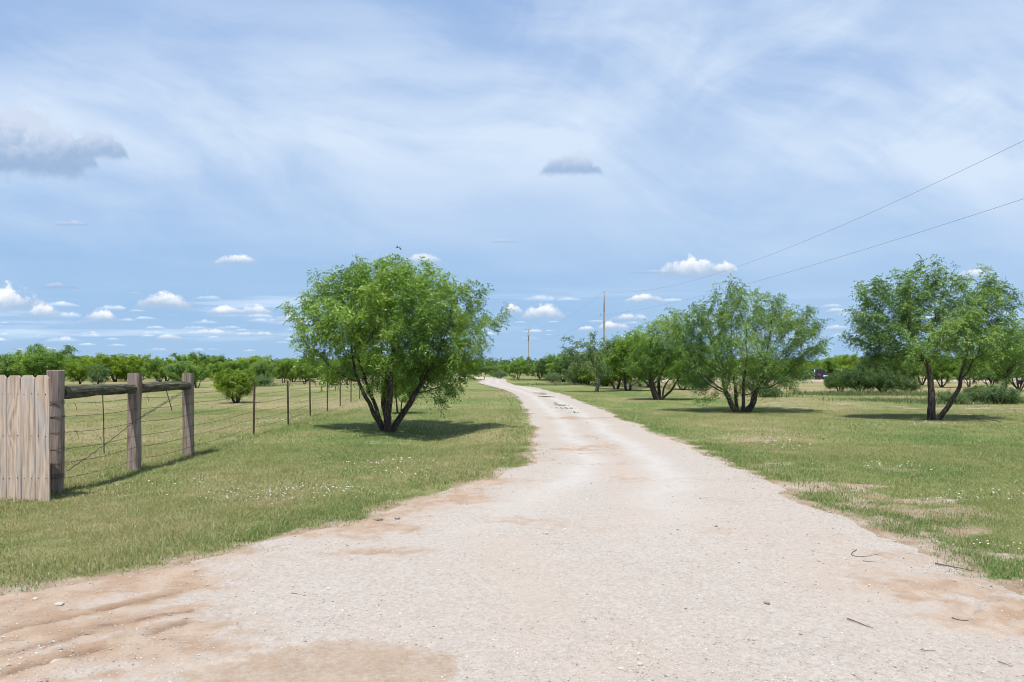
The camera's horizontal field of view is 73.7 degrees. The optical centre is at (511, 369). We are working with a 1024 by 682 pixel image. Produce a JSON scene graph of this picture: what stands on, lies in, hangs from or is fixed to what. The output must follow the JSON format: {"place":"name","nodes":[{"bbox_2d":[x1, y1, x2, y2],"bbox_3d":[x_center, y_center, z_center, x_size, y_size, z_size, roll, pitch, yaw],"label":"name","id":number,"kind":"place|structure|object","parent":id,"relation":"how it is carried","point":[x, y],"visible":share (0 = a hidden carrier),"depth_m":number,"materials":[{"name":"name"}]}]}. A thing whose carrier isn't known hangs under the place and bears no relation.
{"place":"outdoors","nodes":[
{"label":"outdoors","id":0,"kind":"place"},
{"bbox_2d":[0,376,1023,681],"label":"gravel road","id":1,"kind":"structure","parent":0,"point":[642,474],"depth_m":4.17,"materials":[{"name":"beige gravel"}]},
{"bbox_2d":[54,602,64,605],"bbox_3d":[-2.670,1.381,4.035,0.050,0.017,0.049,0,0,0],"label":"stone","id":2,"kind":"object","parent":1,"relation":"on","point":[59,603],"visible":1,"depth_m":4.02,"materials":[{"name":"white stone"}]},
{"bbox_2d":[539,393,580,412],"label":"weeds in drive","id":3,"kind":"object","parent":1,"relation":"on","point":[554,402],"visible":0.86,"depth_m":26.52,"materials":[{"name":"plant"}]},
{"bbox_2d":[935,562,973,570],"bbox_3d":[3.099,1.384,4.786,0.019,0.011,0.243,0,0,-38],"label":"twig","id":4,"kind":"object","parent":1,"relation":"on","point":[952,566],"visible":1,"depth_m":4.79,"materials":[{"name":"wood"}]},
{"bbox_2d":[0,371,1023,595],"bbox_3d":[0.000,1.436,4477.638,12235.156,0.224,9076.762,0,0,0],"label":"ground","id":5,"kind":"structure","parent":0,"point":[472,384],"depth_m":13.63,"materials":[{"name":"green plant"}]},
{"bbox_2d":[0,352,22,377],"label":"mesquite tree","id":6,"kind":"object","parent":5,"relation":"on","point":[7,358],"visible":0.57,"depth_m":62.19,"materials":[{"name":"green plant"}]},
{"bbox_2d":[0,375,49,501],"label":"picket fence","id":7,"kind":"object","parent":5,"relation":"on","point":[24,437],"visible":0.95,"depth_m":7.29,"materials":[{"name":"wood"}]},
{"bbox_2d":[3,343,80,377],"bbox_3d":[-39.957,-0.400,58.274,4.899,3.958,5.071,0,0,-17],"label":"mesquite tree","id":8,"kind":"object","parent":5,"relation":"on","point":[38,359],"visible":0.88,"depth_m":57.52,"materials":[{"name":"green plant"}]},
{"bbox_2d":[56,354,91,375],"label":"mesquite tree","id":9,"kind":"object","parent":5,"relation":"on","point":[74,357],"visible":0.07,"depth_m":92.50,"materials":[{"name":"green plant"}]},
{"bbox_2d":[60,356,88,380],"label":"mesquite tree","id":10,"kind":"object","parent":5,"relation":"on","point":[76,360],"visible":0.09,"depth_m":87.04,"materials":[{"name":"green plant"}]},
{"bbox_2d":[63,358,93,383],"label":"mesquite tree","id":11,"kind":"object","parent":5,"relation":"on","point":[73,369],"visible":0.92,"depth_m":64.97,"materials":[{"name":"green plant"}]},
{"bbox_2d":[83,356,100,378],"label":"mesquite tree","id":12,"kind":"object","parent":5,"relation":"on","point":[89,359],"visible":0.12,"depth_m":82.32,"materials":[{"name":"green plant"}]},
{"bbox_2d":[84,362,111,383],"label":"tree","id":13,"kind":"object","parent":5,"relation":"on","point":[94,376],"visible":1,"depth_m":57.99,"materials":[{"name":"green plant"}]},
{"bbox_2d":[89,352,138,381],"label":"mesquite tree","id":14,"kind":"object","parent":5,"relation":"on","point":[120,370],"visible":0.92,"depth_m":77.18,"materials":[{"name":"green plant"}]},
{"bbox_2d":[113,356,140,380],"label":"mesquite tree","id":15,"kind":"object","parent":5,"relation":"on","point":[136,371],"visible":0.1,"depth_m":87.44,"materials":[{"name":"green plant"}]},
{"bbox_2d":[124,353,150,366],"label":"mesquite tree","id":16,"kind":"object","parent":5,"relation":"on","point":[142,361],"visible":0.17,"depth_m":110.41,"materials":[{"name":"green plant"}]},
{"bbox_2d":[136,365,147,379],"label":"mesquite tree","id":17,"kind":"object","parent":5,"relation":"on","point":[141,372],"visible":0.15,"depth_m":93.65,"materials":[{"name":"green plant"}]},
{"bbox_2d":[143,367,164,380],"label":"mesquite tree","id":18,"kind":"object","parent":5,"relation":"on","point":[145,375],"visible":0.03,"depth_m":84.97,"materials":[{"name":"green plant"}]},
{"bbox_2d":[142,356,173,381],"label":"mesquite tree","id":19,"kind":"object","parent":5,"relation":"on","point":[157,366],"visible":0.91,"depth_m":76.41,"materials":[{"name":"green plant"}]},
{"bbox_2d":[141,358,180,380],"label":"mesquite tree","id":20,"kind":"object","parent":5,"relation":"on","point":[170,361],"visible":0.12,"depth_m":83.19,"materials":[{"name":"green plant"}]},
{"bbox_2d":[164,360,198,380],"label":"mesquite tree","id":21,"kind":"object","parent":5,"relation":"on","point":[173,374],"visible":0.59,"depth_m":57.43,"materials":[{"name":"green plant"}]},
{"bbox_2d":[169,352,203,367],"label":"mesquite tree","id":22,"kind":"object","parent":5,"relation":"on","point":[191,357],"visible":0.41,"depth_m":113.82,"materials":[{"name":"green plant"}]},
{"bbox_2d":[181,363,212,387],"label":"mesquite tree","id":23,"kind":"object","parent":5,"relation":"on","point":[201,371],"visible":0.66,"depth_m":51.98,"materials":[{"name":"green plant"}]},
{"bbox_2d":[198,361,223,379],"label":"mesquite tree","id":24,"kind":"object","parent":5,"relation":"on","point":[216,366],"visible":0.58,"depth_m":88.15,"materials":[{"name":"green plant"}]},
{"bbox_2d":[195,351,227,376],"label":"mesquite tree","id":25,"kind":"object","parent":5,"relation":"on","point":[210,360],"visible":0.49,"depth_m":116.08,"materials":[{"name":"green plant"}]},
{"bbox_2d":[46,370,382,492],"bbox_3d":[-8.007,0.763,38.432,0.637,1.518,61.621,0,0,-6],"label":"barbed wire fence","id":26,"kind":"object","parent":5,"relation":"on","point":[134,388],"visible":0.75,"depth_m":9.55,"materials":[{"name":"wood"}]},
{"bbox_2d":[207,367,257,402],"bbox_3d":[-11.680,0.682,28.567,2.017,1.653,1.927,0,0,18],"label":"round bush","id":27,"kind":"object","parent":5,"relation":"on","point":[240,379],"visible":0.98,"depth_m":28.23,"materials":[{"name":"green plant"}]},
{"bbox_2d":[220,359,249,371],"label":"mesquite tree","id":28,"kind":"object","parent":5,"relation":"on","point":[233,365],"visible":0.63,"depth_m":86.64,"materials":[{"name":"green plant"}]},
{"bbox_2d":[225,355,274,373],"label":"mesquite tree","id":29,"kind":"object","parent":5,"relation":"on","point":[253,359],"visible":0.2,"depth_m":96.43,"materials":[{"name":"green plant"}]},
{"bbox_2d":[249,360,277,383],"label":"mesquite tree","id":30,"kind":"object","parent":5,"relation":"on","point":[261,368],"visible":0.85,"depth_m":67.79,"materials":[{"name":"green plant"}]},
{"bbox_2d":[252,374,274,384],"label":"scrub bush","id":31,"kind":"object","parent":5,"relation":"on","point":[261,379],"visible":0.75,"depth_m":57.98,"materials":[{"name":"green plant"}]},
{"bbox_2d":[258,359,274,378],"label":"mesquite tree","id":32,"kind":"object","parent":5,"relation":"on","point":[268,361],"visible":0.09,"depth_m":86.53,"materials":[{"name":"green plant"}]},
{"bbox_2d":[268,356,295,382],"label":"mesquite tree","id":33,"kind":"object","parent":5,"relation":"on","point":[283,365],"visible":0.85,"depth_m":70.78,"materials":[{"name":"green plant"}]},
{"bbox_2d":[273,364,308,381],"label":"mesquite tree","id":34,"kind":"object","parent":5,"relation":"on","point":[300,377],"visible":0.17,"depth_m":77.53,"materials":[{"name":"green plant"}]},
{"bbox_2d":[290,360,319,383],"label":"mesquite tree","id":35,"kind":"object","parent":5,"relation":"on","point":[297,370],"visible":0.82,"depth_m":65.08,"materials":[{"name":"green plant"}]},
{"bbox_2d":[306,357,326,379],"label":"mesquite tree","id":36,"kind":"object","parent":5,"relation":"on","point":[323,362],"visible":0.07,"depth_m":92.58,"materials":[{"name":"green plant"}]},
{"bbox_2d":[321,361,339,384],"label":"mesquite tree","id":37,"kind":"object","parent":5,"relation":"on","point":[327,366],"visible":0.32,"depth_m":62.32,"materials":[{"name":"green plant"}]},
{"bbox_2d":[333,362,360,384],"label":"mesquite tree","id":38,"kind":"object","parent":5,"relation":"on","point":[358,372],"visible":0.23,"depth_m":62.33,"materials":[{"name":"green plant"}]},
{"bbox_2d":[351,361,372,383],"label":"mesquite tree","id":39,"kind":"object","parent":5,"relation":"on","point":[364,370],"visible":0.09,"depth_m":67.72,"materials":[{"name":"green plant"}]},
{"bbox_2d":[275,246,513,431],"bbox_3d":[-2.873,-0.646,15.779,4.434,4.423,4.529,0,0,-44],"label":"mesquite tree","id":40,"kind":"object","parent":5,"relation":"on","point":[396,295],"visible":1,"depth_m":15.28,"materials":[{"name":"green plant"}]},
{"bbox_2d":[377,370,422,412],"bbox_3d":[-3.482,0.605,21.463,1.438,1.696,1.502,0,0,-31],"label":"mesquite tree","id":41,"kind":"object","parent":5,"relation":"on","point":[403,397],"visible":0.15,"depth_m":21.24,"materials":[{"name":"green plant"}]},
{"bbox_2d":[405,361,426,392],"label":"mesquite tree","id":42,"kind":"object","parent":5,"relation":"on","point":[419,376],"visible":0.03,"depth_m":33.82,"materials":[{"name":"green plant"}]},
{"bbox_2d":[423,355,441,388],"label":"mesquite tree","id":43,"kind":"object","parent":5,"relation":"on","point":[432,381],"visible":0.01,"depth_m":50.46,"materials":[{"name":"green plant"}]},
{"bbox_2d":[457,357,482,379],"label":"mesquite tree","id":44,"kind":"object","parent":5,"relation":"on","point":[472,377],"visible":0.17,"depth_m":81.96,"materials":[{"name":"green plant"}]},
{"bbox_2d":[479,362,493,374],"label":"mesquite tree","id":45,"kind":"object","parent":5,"relation":"on","point":[487,364],"visible":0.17,"depth_m":180.77,"materials":[{"name":"green plant"}]},
{"bbox_2d":[484,365,498,375],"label":"mesquite tree","id":46,"kind":"object","parent":5,"relation":"on","point":[489,369],"visible":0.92,"depth_m":158.53,"materials":[{"name":"green plant"}]},
{"bbox_2d":[489,369,509,378],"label":"scrub bush","id":47,"kind":"object","parent":5,"relation":"on","point":[499,374],"visible":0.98,"depth_m":103.83,"materials":[{"name":"green plant"}]},
{"bbox_2d":[495,364,506,370],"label":"mesquite tree","id":48,"kind":"object","parent":5,"relation":"on","point":[499,366],"visible":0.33,"depth_m":169.14,"materials":[{"name":"green plant"}]},
{"bbox_2d":[501,365,516,375],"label":"mesquite tree","id":49,"kind":"object","parent":5,"relation":"on","point":[505,370],"visible":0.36,"depth_m":145.60,"materials":[{"name":"green plant"}]},
{"bbox_2d":[65,352,955,368],"bbox_3d":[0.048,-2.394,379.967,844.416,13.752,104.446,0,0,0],"label":"woodland","id":50,"kind":"object","parent":5,"relation":"on","point":[496,362],"visible":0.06,"depth_m":366.28,"materials":[{"name":"green plant"}]},
{"bbox_2d":[506,356,532,378],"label":"mesquite tree","id":51,"kind":"object","parent":5,"relation":"on","point":[517,366],"visible":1,"depth_m":91.62,"materials":[{"name":"green plant"}]},
{"bbox_2d":[525,327,530,362],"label":"utility pole","id":52,"kind":"object","parent":5,"relation":"on","point":[528,329],"visible":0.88,"depth_m":150.84,"materials":[{"name":"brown wood"}]},
{"bbox_2d":[528,358,545,378],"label":"mesquite tree","id":53,"kind":"object","parent":5,"relation":"on","point":[533,368],"visible":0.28,"depth_m":97.81,"materials":[{"name":"green plant"}]},
{"bbox_2d":[533,355,561,380],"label":"mesquite tree","id":54,"kind":"object","parent":5,"relation":"on","point":[542,368],"visible":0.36,"depth_m":86.21,"materials":[{"name":"green plant"}]},
{"bbox_2d":[542,372,564,381],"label":"scrub bush","id":55,"kind":"object","parent":5,"relation":"on","point":[553,376],"visible":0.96,"depth_m":74.24,"materials":[{"name":"green plant"}]},
{"bbox_2d":[85,417,1023,548],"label":"wildflowers","id":56,"kind":"object","parent":5,"relation":"on","point":[720,432],"visible":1,"depth_m":8.13,"materials":[{"name":"white plant"}]},
{"bbox_2d":[543,352,571,381],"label":"mesquite tree","id":57,"kind":"object","parent":5,"relation":"on","point":[551,358],"visible":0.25,"depth_m":78.13,"materials":[{"name":"green plant"}]},
{"bbox_2d":[550,353,584,382],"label":"mesquite tree","id":58,"kind":"object","parent":5,"relation":"on","point":[561,363],"visible":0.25,"depth_m":71.28,"materials":[{"name":"green plant"}]},
{"bbox_2d":[560,366,575,382],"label":"tree","id":59,"kind":"object","parent":5,"relation":"on","point":[568,376],"visible":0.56,"depth_m":65.00,"materials":[{"name":"green plant"}]},
{"bbox_2d":[568,353,590,383],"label":"mesquite tree","id":60,"kind":"object","parent":5,"relation":"on","point":[587,379],"visible":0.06,"depth_m":62.05,"materials":[{"name":"green plant"}]},
{"bbox_2d":[573,374,592,383],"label":"scrub bush","id":61,"kind":"object","parent":5,"relation":"on","point":[581,381],"visible":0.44,"depth_m":62.41,"materials":[{"name":"green plant"}]},
{"bbox_2d":[557,331,616,391],"bbox_3d":[4.763,-0.503,42.324,3.592,4.008,3.385,0,0,39],"label":"sparse tree","id":62,"kind":"object","parent":5,"relation":"on","point":[595,365],"visible":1,"depth_m":42.21,"materials":[{"name":"green plant"}]},
{"bbox_2d":[600,291,604,343],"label":"utility pole","id":63,"kind":"object","parent":5,"relation":"on","point":[603,316],"visible":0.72,"depth_m":81.29,"materials":[{"name":"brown wood"}]},
{"bbox_2d":[607,199,1021,314],"bbox_3d":[14.338,-5.965,48.375,0.011,1.081,66.407,0,0,-6],"label":"power cable","id":64,"kind":"object","parent":63,"relation":"attached to","point":[844,255],"visible":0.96,"depth_m":32.16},
{"bbox_2d":[635,142,1019,291],"bbox_3d":[14.638,-8.068,48.375,0.011,2.476,66.408,0,0,-6],"label":"power cable","id":65,"kind":"object","parent":63,"relation":"attached to","point":[871,212],"visible":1,"depth_m":30.23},
{"bbox_2d":[578,352,635,385],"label":"mesquite tree","id":66,"kind":"object","parent":5,"relation":"on","point":[590,377],"visible":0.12,"depth_m":58.01,"materials":[{"name":"green plant"}]},
{"bbox_2d":[594,341,633,388],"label":"mesquite tree","id":67,"kind":"object","parent":5,"relation":"on","point":[617,378],"visible":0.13,"depth_m":49.04,"materials":[{"name":"green plant"}]},
{"bbox_2d":[596,328,660,390],"bbox_3d":[7.772,-0.616,44.717,4.041,4.289,4.221,0,0,-19],"label":"mesquite tree","id":68,"kind":"object","parent":5,"relation":"on","point":[623,351],"visible":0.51,"depth_m":43.92,"materials":[{"name":"green plant"}]},
{"bbox_2d":[256,378,1023,405],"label":"tall weeds","id":69,"kind":"object","parent":5,"relation":"on","point":[907,393],"visible":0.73,"depth_m":36.29,"materials":[{"name":"green plant"}]},
{"bbox_2d":[632,347,666,386],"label":"mesquite tree","id":70,"kind":"object","parent":5,"relation":"on","point":[647,384],"visible":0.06,"depth_m":53.13,"materials":[{"name":"green plant"}]},
{"bbox_2d":[622,311,711,399],"bbox_3d":[7.217,-0.591,31.245,4.269,4.293,3.257,0,0,21],"label":"mesquite tree","id":71,"kind":"object","parent":5,"relation":"on","point":[652,365],"visible":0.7,"depth_m":31.03,"materials":[{"name":"green plant"}]},
{"bbox_2d":[661,346,709,389],"bbox_3d":[12.208,-0.123,47.486,3.745,3.328,3.876,0,0,16],"label":"mesquite tree","id":72,"kind":"object","parent":5,"relation":"on","point":[683,373],"visible":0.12,"depth_m":46.71,"materials":[{"name":"green plant"}]},
{"bbox_2d":[700,361,725,382],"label":"mesquite tree","id":73,"kind":"object","parent":5,"relation":"on","point":[710,375],"visible":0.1,"depth_m":52.91,"materials":[{"name":"green plant"}]},
{"bbox_2d":[646,273,834,412],"bbox_3d":[7.562,-0.785,22.724,5.723,4.752,4.290,0,0,28],"label":"mesquite tree","id":74,"kind":"object","parent":5,"relation":"on","point":[721,338],"visible":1,"depth_m":22.33,"materials":[{"name":"green plant"}]},
{"bbox_2d":[748,362,783,381],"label":"mesquite tree","id":75,"kind":"object","parent":5,"relation":"on","point":[767,372],"visible":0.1,"depth_m":57.29,"materials":[{"name":"green plant"}]},
{"bbox_2d":[758,384,783,396],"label":"scrub bush","id":76,"kind":"object","parent":5,"relation":"on","point":[775,390],"visible":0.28,"depth_m":34.54,"materials":[{"name":"green plant"}]},
{"bbox_2d":[773,356,810,378],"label":"mesquite tree","id":77,"kind":"object","parent":5,"relation":"on","point":[803,370],"visible":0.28,"depth_m":77.60,"materials":[{"name":"green plant"}]},
{"bbox_2d":[781,358,818,379],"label":"mesquite tree","id":78,"kind":"object","parent":5,"relation":"on","point":[811,367],"visible":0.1,"depth_m":86.76,"materials":[{"name":"green plant"}]},
{"bbox_2d":[810,362,832,379],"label":"mesquite tree","id":79,"kind":"object","parent":5,"relation":"on","point":[819,366],"visible":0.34,"depth_m":87.99,"materials":[{"name":"green plant"}]},
{"bbox_2d":[810,357,838,371],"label":"mesquite tree","id":80,"kind":"object","parent":5,"relation":"on","point":[831,360],"visible":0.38,"depth_m":88.25,"materials":[{"name":"green plant"}]},
{"bbox_2d":[821,360,846,373],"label":"mesquite tree","id":81,"kind":"object","parent":5,"relation":"on","point":[831,365],"visible":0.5,"depth_m":87.56,"materials":[{"name":"green plant"}]},
{"bbox_2d":[823,371,849,390],"bbox_3d":[21.126,0.764,43.609,2.394,1.499,2.233,0,0,11],"label":"scrub bush","id":82,"kind":"object","parent":5,"relation":"on","point":[832,382],"visible":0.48,"depth_m":43.49,"materials":[{"name":"green plant"}]},
{"bbox_2d":[835,353,860,367],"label":"mesquite tree","id":83,"kind":"object","parent":5,"relation":"on","point":[847,360],"visible":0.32,"depth_m":88.98,"materials":[{"name":"green plant"}]},
{"bbox_2d":[836,360,877,374],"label":"mesquite tree","id":84,"kind":"object","parent":5,"relation":"on","point":[848,366],"visible":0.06,"depth_m":68.47,"materials":[{"name":"green plant"}]},
{"bbox_2d":[834,365,880,390],"bbox_3d":[20.576,0.636,40.452,2.659,1.785,2.851,0,0,36],"label":"scrub bush","id":85,"kind":"object","parent":5,"relation":"on","point":[847,377],"visible":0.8,"depth_m":39.95,"materials":[{"name":"green plant"}]},
{"bbox_2d":[850,368,906,391],"bbox_3d":[21.221,0.684,39.401,2.528,1.697,2.710,0,0,-6],"label":"scrub bush","id":86,"kind":"object","parent":5,"relation":"on","point":[879,378],"visible":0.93,"depth_m":38.82,"materials":[{"name":"green plant"}]},
{"bbox_2d":[851,352,908,380],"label":"mesquite tree","id":87,"kind":"object","parent":5,"relation":"on","point":[884,367],"visible":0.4,"depth_m":57.05,"materials":[{"name":"green plant"}]},
{"bbox_2d":[878,352,921,379],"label":"mesquite tree","id":88,"kind":"object","parent":5,"relation":"on","point":[913,373],"visible":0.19,"depth_m":57.13,"materials":[{"name":"green plant"}]},
{"bbox_2d":[895,374,923,391],"bbox_3d":[23.381,0.875,40.374,1.861,1.250,1.996,0,0,42],"label":"scrub bush","id":89,"kind":"object","parent":5,"relation":"on","point":[912,384],"visible":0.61,"depth_m":39.89,"materials":[{"name":"green plant"}]},
{"bbox_2d":[906,349,940,384],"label":"mesquite tree","id":90,"kind":"object","parent":5,"relation":"on","point":[923,375],"visible":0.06,"depth_m":60.20,"materials":[{"name":"green plant"}]},
{"bbox_2d":[837,254,1023,419],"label":"mesquite tree","id":91,"kind":"object","parent":5,"relation":"on","point":[957,329],"visible":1,"depth_m":18.78,"materials":[{"name":"green plant"}]},
{"bbox_2d":[920,352,964,386],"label":"mesquite tree","id":92,"kind":"object","parent":5,"relation":"on","point":[947,374],"visible":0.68,"depth_m":53.25,"materials":[{"name":"green plant"}]},
{"bbox_2d":[935,388,974,402],"bbox_3d":[18.503,1.131,28.398,1.497,0.748,1.300,0,0,9],"label":"scrub bush","id":93,"kind":"object","parent":5,"relation":"on","point":[961,397],"visible":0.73,"depth_m":28.32,"materials":[{"name":"green plant"}]},
{"bbox_2d":[953,357,970,386],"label":"mesquite tree","id":94,"kind":"object","parent":5,"relation":"on","point":[969,385],"visible":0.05,"depth_m":54.09,"materials":[{"name":"green plant"}]},
{"bbox_2d":[962,384,990,399],"bbox_3d":[20.320,1.049,29.638,1.416,0.887,1.321,0,0,1],"label":"scrub bush","id":95,"kind":"object","parent":5,"relation":"on","point":[973,389],"visible":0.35,"depth_m":29.60,"materials":[{"name":"green plant"}]},
{"bbox_2d":[953,318,1023,388],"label":"mesquite tree","id":96,"kind":"object","parent":5,"relation":"on","point":[1019,369],"visible":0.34,"depth_m":32.25,"materials":[{"name":"green plant"}]},
{"bbox_2d":[965,362,1020,386],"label":"mesquite tree","id":97,"kind":"object","parent":5,"relation":"on","point":[977,379],"visible":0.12,"depth_m":50.28,"materials":[{"name":"green plant"}]},
{"bbox_2d":[964,380,1022,403],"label":"scrub bush","id":98,"kind":"object","parent":5,"relation":"on","point":[996,394],"visible":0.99,"depth_m":28.36,"materials":[{"name":"green plant"}]},
{"bbox_2d":[987,347,1023,390],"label":"mesquite tree","id":99,"kind":"object","parent":5,"relation":"on","point":[999,376],"visible":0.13,"depth_m":45.01,"materials":[{"name":"green plant"}]},
{"bbox_2d":[0,0,1023,361],"label":"sky","id":100,"kind":"structure","parent":0,"point":[174,174],"materials":[{"name":"blue"}]},
{"bbox_2d":[633,379,1015,381],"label":"side road","id":101,"kind":"structure","parent":0,"point":[823,381],"depth_m":76.79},
{"bbox_2d":[798,369,831,379],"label":"parked car","id":102,"kind":"object","parent":101,"relation":"on","point":[821,373],"visible":0.57,"depth_m":80.17,"materials":[{"name":"paint"}]}
]}

